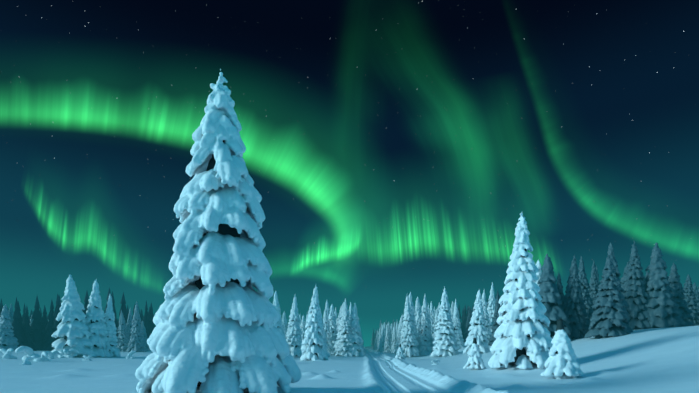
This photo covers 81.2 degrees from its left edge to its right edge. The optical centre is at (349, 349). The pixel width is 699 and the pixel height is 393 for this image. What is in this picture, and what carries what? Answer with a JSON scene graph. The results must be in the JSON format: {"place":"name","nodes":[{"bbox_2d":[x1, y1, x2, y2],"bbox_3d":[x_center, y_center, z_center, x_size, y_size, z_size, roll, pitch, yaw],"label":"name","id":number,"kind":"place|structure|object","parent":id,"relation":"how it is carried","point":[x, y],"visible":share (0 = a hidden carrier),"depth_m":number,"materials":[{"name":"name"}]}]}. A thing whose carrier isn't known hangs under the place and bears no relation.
{"place":"outdoors","nodes":[
{"label":"outdoors","id":0,"kind":"place"},
{"bbox_2d":[0,325,698,392],"bbox_3d":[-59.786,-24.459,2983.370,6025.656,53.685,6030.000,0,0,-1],"label":"snow ground","id":1,"kind":"structure","parent":0,"point":[659,360],"depth_m":29.64,"materials":[{"name":"white snow"}]},
{"bbox_2d":[0,348,16,358],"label":"bush","id":2,"kind":"object","parent":1,"relation":"on","point":[8,354],"visible":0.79,"depth_m":59.35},
{"bbox_2d":[0,304,18,351],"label":"spruce","id":3,"kind":"object","parent":1,"relation":"on","point":[8,339],"visible":0.94,"depth_m":93.73,"materials":[{"name":"white"}]},
{"bbox_2d":[9,308,12,323],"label":"spruce","id":4,"kind":"object","parent":1,"relation":"on","point":[10,316],"depth_m":115.79,"materials":[{"name":"teal"}]},
{"bbox_2d":[10,303,13,321],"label":"spruce","id":5,"kind":"object","parent":1,"relation":"on","point":[11,309],"visible":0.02,"depth_m":132.24,"materials":[{"name":"teal plant"}]},
{"bbox_2d":[19,357,33,364],"bbox_3d":[-38.193,1.385,48.077,1.060,1.188,1.218,0,0,10],"label":"bush","id":6,"kind":"object","parent":1,"relation":"on","point":[26,361],"visible":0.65,"depth_m":47.97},
{"bbox_2d":[15,346,40,360],"bbox_3d":[-44.993,0.662,57.225,2.303,2.506,2.854,0,0,-4],"label":"snow mound","id":7,"kind":"object","parent":1,"relation":"on","point":[28,351],"visible":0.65,"depth_m":57.09,"materials":[{"name":"white snow"}]},
{"bbox_2d":[33,351,48,361],"bbox_3d":[-41.889,1.021,55.854,1.948,1.735,2.143,0,0,-9],"label":"bush","id":8,"kind":"object","parent":1,"relation":"on","point":[44,355],"visible":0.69,"depth_m":55.21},
{"bbox_2d":[46,351,59,358],"bbox_3d":[-46.745,0.930,63.903,1.346,1.607,2.419,0,0,-1],"label":"bush","id":9,"kind":"object","parent":1,"relation":"on","point":[51,355],"visible":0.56,"depth_m":63.46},
{"bbox_2d":[59,349,78,357],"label":"bush","id":10,"kind":"object","parent":1,"relation":"on","point":[67,352],"visible":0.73,"depth_m":69.40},
{"bbox_2d":[51,274,96,357],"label":"spruce","id":11,"kind":"object","parent":1,"relation":"on","point":[72,328],"visible":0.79,"depth_m":71.93,"materials":[{"name":"white"}]},
{"bbox_2d":[82,355,92,360],"bbox_3d":[-38.636,1.311,60.108,1.304,1.071,1.044,0,0,8],"label":"snow mound","id":12,"kind":"object","parent":1,"relation":"on","point":[87,358],"visible":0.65,"depth_m":59.88,"materials":[{"name":"white snow"}]},
{"bbox_2d":[76,280,110,357],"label":"spruce","id":13,"kind":"object","parent":1,"relation":"on","point":[96,320],"visible":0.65,"depth_m":75.10,"materials":[{"name":"white"}]},
{"bbox_2d":[102,294,120,356],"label":"spruce","id":14,"kind":"object","parent":1,"relation":"on","point":[112,350],"visible":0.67,"depth_m":77.22,"materials":[{"name":"white"}]},
{"bbox_2d":[116,310,129,351],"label":"spruce","id":15,"kind":"object","parent":1,"relation":"on","point":[123,337],"visible":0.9,"depth_m":112.91,"materials":[{"name":"white"}]},
{"bbox_2d":[126,308,132,338],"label":"spruce","id":16,"kind":"object","parent":1,"relation":"on","point":[129,323],"visible":0.21,"depth_m":119.83,"materials":[{"name":"teal"}]},
{"bbox_2d":[125,350,135,358],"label":"bush","id":17,"kind":"object","parent":1,"relation":"on","point":[129,355],"visible":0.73,"depth_m":72.75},
{"bbox_2d":[127,302,146,351],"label":"spruce","id":18,"kind":"object","parent":1,"relation":"on","point":[136,342],"visible":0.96,"depth_m":110.24,"materials":[{"name":"white"}]},
{"bbox_2d":[141,320,149,349],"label":"spruce","id":19,"kind":"object","parent":1,"relation":"on","point":[144,332],"visible":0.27,"depth_m":142.59,"materials":[{"name":"teal"}]},
{"bbox_2d":[135,69,301,392],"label":"spruce","id":20,"kind":"object","parent":1,"relation":"on","point":[216,317],"visible":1,"depth_m":15.75,"materials":[{"name":"white"}]},
{"bbox_2d":[273,291,285,338],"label":"spruce","id":21,"kind":"object","parent":1,"relation":"on","point":[276,304],"visible":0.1,"depth_m":80.24,"materials":[{"name":"white"}]},
{"bbox_2d":[282,313,285,335],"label":"spruce","id":22,"kind":"object","parent":1,"relation":"on","point":[283,323],"visible":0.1,"depth_m":128.28,"materials":[{"name":"white"}]},
{"bbox_2d":[284,311,288,337],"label":"spruce","id":23,"kind":"object","parent":1,"relation":"on","point":[286,323],"visible":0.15,"depth_m":148.16,"materials":[{"name":"white"}]},
{"bbox_2d":[286,295,302,356],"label":"spruce","id":24,"kind":"object","parent":1,"relation":"on","point":[294,340],"visible":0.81,"depth_m":85.64,"materials":[{"name":"white"}]},
{"bbox_2d":[300,315,306,340],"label":"spruce","id":25,"kind":"object","parent":1,"relation":"on","point":[302,327],"visible":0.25,"depth_m":126.21,"materials":[{"name":"white"}]},
{"bbox_2d":[300,285,327,360],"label":"spruce","id":26,"kind":"object","parent":1,"relation":"on","point":[313,346],"visible":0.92,"depth_m":65.84,"materials":[{"name":"white"}]},
{"bbox_2d":[320,309,330,356],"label":"spruce","id":27,"kind":"object","parent":1,"relation":"on","point":[327,352],"visible":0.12,"depth_m":88.31,"materials":[{"name":"white"}]},
{"bbox_2d":[325,300,329,316],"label":"spruce","id":28,"kind":"object","parent":1,"relation":"on","point":[327,308],"visible":0.02,"depth_m":112.63,"materials":[{"name":"white"}]},
{"bbox_2d":[323,307,333,355],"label":"spruce","id":29,"kind":"object","parent":1,"relation":"on","point":[329,342],"visible":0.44,"depth_m":99.96,"materials":[{"name":"white"}]},
{"bbox_2d":[328,304,336,349],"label":"spruce","id":30,"kind":"object","parent":1,"relation":"on","point":[332,322],"visible":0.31,"depth_m":104.42,"materials":[{"name":"white"}]},
{"bbox_2d":[331,302,343,355],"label":"spruce","id":31,"kind":"object","parent":1,"relation":"on","point":[336,339],"visible":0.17,"depth_m":100.34,"materials":[{"name":"white"}]},
{"bbox_2d":[334,318,341,355],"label":"spruce","id":32,"kind":"object","parent":1,"relation":"on","point":[338,344],"visible":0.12,"depth_m":99.49,"materials":[{"name":"white"}]},
{"bbox_2d":[335,298,353,355],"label":"spruce","id":33,"kind":"object","parent":1,"relation":"on","point":[345,336],"visible":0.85,"depth_m":94.50,"materials":[{"name":"white"}]},
{"bbox_2d":[0,288,697,350],"bbox_3d":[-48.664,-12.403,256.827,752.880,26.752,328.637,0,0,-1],"label":"forest","id":34,"kind":"object","parent":1,"relation":"on","point":[38,333],"visible":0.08,"depth_m":121.62,"materials":[{"name":"green plant"}]},
{"bbox_2d":[349,302,352,316],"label":"spruce","id":35,"kind":"object","parent":1,"relation":"on","point":[350,310],"visible":0.04,"depth_m":110.86,"materials":[{"name":"white"}]},
{"bbox_2d":[341,303,365,356],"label":"spruce","id":36,"kind":"object","parent":1,"relation":"on","point":[358,348],"visible":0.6,"depth_m":95.16,"materials":[{"name":"white"}]},
{"bbox_2d":[358,320,365,352],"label":"spruce","id":37,"kind":"object","parent":1,"relation":"on","point":[360,334],"visible":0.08,"depth_m":126.72,"materials":[{"name":"white"}]},
{"bbox_2d":[374,330,377,350],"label":"spruce","id":38,"kind":"object","parent":1,"relation":"on","point":[376,346],"visible":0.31,"depth_m":209.34,"materials":[{"name":"teal"}]},
{"bbox_2d":[377,325,385,351],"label":"spruce","id":39,"kind":"object","parent":1,"relation":"on","point":[382,343],"visible":0.81,"depth_m":168.11,"materials":[{"name":"teal"}]},
{"bbox_2d":[383,325,391,352],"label":"spruce","id":40,"kind":"object","parent":1,"relation":"on","point":[387,346],"visible":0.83,"depth_m":150.12,"materials":[{"name":"white"}]},
{"bbox_2d":[383,322,392,349],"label":"spruce","id":41,"kind":"object","parent":1,"relation":"on","point":[389,328],"visible":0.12,"depth_m":153.17,"materials":[{"name":"teal"}]},
{"bbox_2d":[390,322,396,352],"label":"spruce","id":42,"kind":"object","parent":1,"relation":"on","point":[394,341],"visible":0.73,"depth_m":142.69,"materials":[{"name":"white"}]},
{"bbox_2d":[394,317,400,352],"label":"spruce","id":43,"kind":"object","parent":1,"relation":"on","point":[398,334],"visible":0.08,"depth_m":134.15,"materials":[{"name":"teal"}]},
{"bbox_2d":[395,314,402,353],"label":"spruce","id":44,"kind":"object","parent":1,"relation":"on","point":[400,329],"visible":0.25,"depth_m":113.95,"materials":[{"name":"teal"}]},
{"bbox_2d":[395,344,405,358],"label":"spruce","id":45,"kind":"object","parent":1,"relation":"on","point":[400,354],"visible":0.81,"depth_m":73.72,"materials":[{"name":"white"}]},
{"bbox_2d":[401,294,419,357],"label":"spruce","id":46,"kind":"object","parent":1,"relation":"on","point":[410,340],"visible":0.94,"depth_m":89.85,"materials":[{"name":"white"}]},
{"bbox_2d":[401,292,419,354],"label":"spruce","id":47,"kind":"object","parent":1,"relation":"on","point":[412,309],"visible":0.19,"depth_m":94.87,"materials":[{"name":"teal"}]},
{"bbox_2d":[414,296,421,338],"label":"spruce","id":48,"kind":"object","parent":1,"relation":"on","point":[417,313],"visible":0.1,"depth_m":107.85,"materials":[{"name":"white"}]},
{"bbox_2d":[417,295,432,355],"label":"spruce","id":49,"kind":"object","parent":1,"relation":"on","point":[424,346],"visible":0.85,"depth_m":94.35,"materials":[{"name":"teal"}]},
{"bbox_2d":[427,304,432,345],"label":"spruce","id":50,"kind":"object","parent":1,"relation":"on","point":[429,318],"visible":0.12,"depth_m":98.87,"materials":[{"name":"white"}]},
{"bbox_2d":[430,301,434,344],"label":"spruce","id":51,"kind":"object","parent":1,"relation":"on","point":[432,316],"visible":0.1,"depth_m":107.58,"materials":[{"name":"white"}]},
{"bbox_2d":[431,309,438,338],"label":"spruce","id":52,"kind":"object","parent":1,"relation":"on","point":[436,318],"visible":0.08,"depth_m":107.07,"materials":[{"name":"white"}]},
{"bbox_2d":[431,359,439,364],"bbox_3d":[11.410,1.677,54.119,1.494,0.889,0.709,0,0,-21],"label":"snow clump","id":53,"kind":"object","parent":1,"relation":"on","point":[433,361],"visible":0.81,"depth_m":54.01,"materials":[{"name":"white snow"}]},
{"bbox_2d":[432,313,439,351],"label":"spruce","id":54,"kind":"object","parent":1,"relation":"on","point":[435,336],"depth_m":94.49,"materials":[{"name":"white"}]},
{"bbox_2d":[430,286,459,356],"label":"spruce","id":55,"kind":"object","parent":1,"relation":"on","point":[445,341],"visible":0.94,"depth_m":78.12,"materials":[{"name":"white"}]},
{"bbox_2d":[450,301,453,320],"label":"spruce","id":56,"kind":"object","parent":1,"relation":"on","point":[452,308],"visible":0.02,"depth_m":151.36,"materials":[{"name":"white"}]},
{"bbox_2d":[452,299,464,348],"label":"spruce","id":57,"kind":"object","parent":1,"relation":"on","point":[458,331],"visible":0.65,"depth_m":93.59,"materials":[{"name":"white"}]},
{"bbox_2d":[463,306,471,341],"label":"spruce","id":58,"kind":"object","parent":1,"relation":"on","point":[468,321],"visible":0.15,"depth_m":121.48,"materials":[{"name":"teal"}]},
{"bbox_2d":[465,304,474,340],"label":"spruce","id":59,"kind":"object","parent":1,"relation":"on","point":[469,324],"visible":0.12,"depth_m":117.61,"materials":[{"name":"white"}]},
{"bbox_2d":[463,338,485,369],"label":"spruce","id":60,"kind":"object","parent":1,"relation":"on","point":[475,361],"visible":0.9,"depth_m":39.87,"materials":[{"name":"white"}]},
{"bbox_2d":[463,290,489,353],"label":"spruce","id":61,"kind":"object","parent":1,"relation":"on","point":[478,331],"visible":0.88,"depth_m":68.82,"materials":[{"name":"white"}]},
{"bbox_2d":[481,290,491,342],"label":"spruce","id":62,"kind":"object","parent":1,"relation":"on","point":[487,321],"visible":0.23,"depth_m":88.93,"materials":[{"name":"white"}]},
{"bbox_2d":[487,282,495,333],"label":"spruce","id":63,"kind":"object","parent":1,"relation":"on","point":[491,305],"visible":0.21,"depth_m":103.95,"materials":[{"name":"white"}]},
{"bbox_2d":[488,293,500,345],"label":"spruce","id":64,"kind":"object","parent":1,"relation":"on","point":[494,327],"visible":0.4,"depth_m":76.97,"materials":[{"name":"teal"}]},
{"bbox_2d":[488,213,552,369],"bbox_3d":[14.673,-4.908,34.380,5.674,13.566,5.516,0,0,14],"label":"spruce","id":65,"kind":"object","parent":1,"relation":"on","point":[522,336],"visible":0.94,"depth_m":33.19,"materials":[{"name":"white"}]},
{"bbox_2d":[533,259,541,285],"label":"spruce","id":66,"kind":"object","parent":1,"relation":"on","point":[538,266],"visible":0.02,"depth_m":61.11,"materials":[{"name":"white"}]},
{"bbox_2d":[537,254,571,340],"bbox_3d":[28.531,-6.979,58.973,6.718,13.991,7.325,0,-1,23],"label":"spruce","id":67,"kind":"object","parent":1,"relation":"on","point":[549,293],"visible":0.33,"depth_m":57.67,"materials":[{"name":"teal"}]},
{"bbox_2d":[556,273,563,307],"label":"spruce","id":68,"kind":"object","parent":1,"relation":"on","point":[560,286],"visible":0.08,"depth_m":61.83,"materials":[{"name":"teal plant"}]},
{"bbox_2d":[541,320,583,378],"bbox_3d":[13.710,0.283,26.401,2.570,4.454,2.408,0,-3,-43],"label":"spruce","id":69,"kind":"object","parent":1,"relation":"on","point":[561,362],"visible":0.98,"depth_m":25.80,"materials":[{"name":"white"}]},
{"bbox_2d":[562,255,587,338],"bbox_3d":[32.716,-7.412,59.665,4.009,12.908,4.535,0,0,42],"label":"spruce","id":70,"kind":"object","parent":1,"relation":"on","point":[573,307],"visible":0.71,"depth_m":58.67,"materials":[{"name":"teal plant"}]},
{"bbox_2d":[581,291,588,330],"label":"spruce","id":71,"kind":"object","parent":1,"relation":"on","point":[585,312],"visible":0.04,"depth_m":63.06,"materials":[{"name":"teal plant"}]},
{"bbox_2d":[578,256,593,325],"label":"spruce","id":72,"kind":"object","parent":1,"relation":"on","point":[585,286],"visible":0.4,"depth_m":66.32,"materials":[{"name":"teal"}]},
{"bbox_2d":[588,262,598,320],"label":"spruce","id":73,"kind":"object","parent":1,"relation":"on","point":[594,287],"visible":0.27,"depth_m":71.14,"materials":[{"name":"teal"}]},
{"bbox_2d":[584,255,630,338],"bbox_3d":[33.177,-6.736,52.500,5.240,11.178,4.683,0,0,-34],"label":"spruce","id":74,"kind":"object","parent":1,"relation":"on","point":[609,315],"visible":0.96,"depth_m":51.45,"materials":[{"name":"teal plant"}]},
{"bbox_2d":[607,242,632,332],"bbox_3d":[35.891,-8.220,55.533,4.169,13.386,4.159,0,0,-18],"label":"spruce","id":75,"kind":"object","parent":1,"relation":"on","point":[610,252],"visible":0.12,"depth_m":55.08,"materials":[{"name":"teal"}]},
{"bbox_2d":[620,262,628,293],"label":"spruce","id":76,"kind":"object","parent":1,"relation":"on","point":[622,279],"visible":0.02,"depth_m":76.85,"materials":[{"name":"teal"}]},
{"bbox_2d":[623,242,653,329],"bbox_3d":[43.778,-9.690,62.860,4.843,14.297,5.442,0,0,-1],"label":"spruce","id":77,"kind":"object","parent":1,"relation":"on","point":[635,294],"visible":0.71,"depth_m":61.73,"materials":[{"name":"teal"}]},
{"bbox_2d":[637,242,685,327],"bbox_3d":[46.872,-9.452,62.065,6.493,13.775,7.080,-1,1,-8],"label":"spruce","id":78,"kind":"object","parent":1,"relation":"on","point":[662,307],"visible":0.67,"depth_m":60.58,"materials":[{"name":"teal"}]},
{"bbox_2d":[668,263,693,326],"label":"spruce","id":79,"kind":"object","parent":1,"relation":"on","point":[684,310],"visible":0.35,"depth_m":65.11,"materials":[{"name":"teal"}]},
{"bbox_2d":[681,274,698,325],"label":"spruce","id":80,"kind":"object","parent":1,"relation":"on","point":[689,298],"visible":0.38,"depth_m":75.79,"materials":[{"name":"teal plant"}]},
{"bbox_2d":[692,282,698,308],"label":"spruce","id":81,"kind":"object","parent":1,"relation":"on","point":[695,290],"visible":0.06,"depth_m":89.42,"materials":[{"name":"teal"}]},
{"bbox_2d":[0,0,698,346],"label":"sky","id":82,"kind":"structure","parent":0,"point":[395,149],"materials":[{"name":"green"}]}
]}

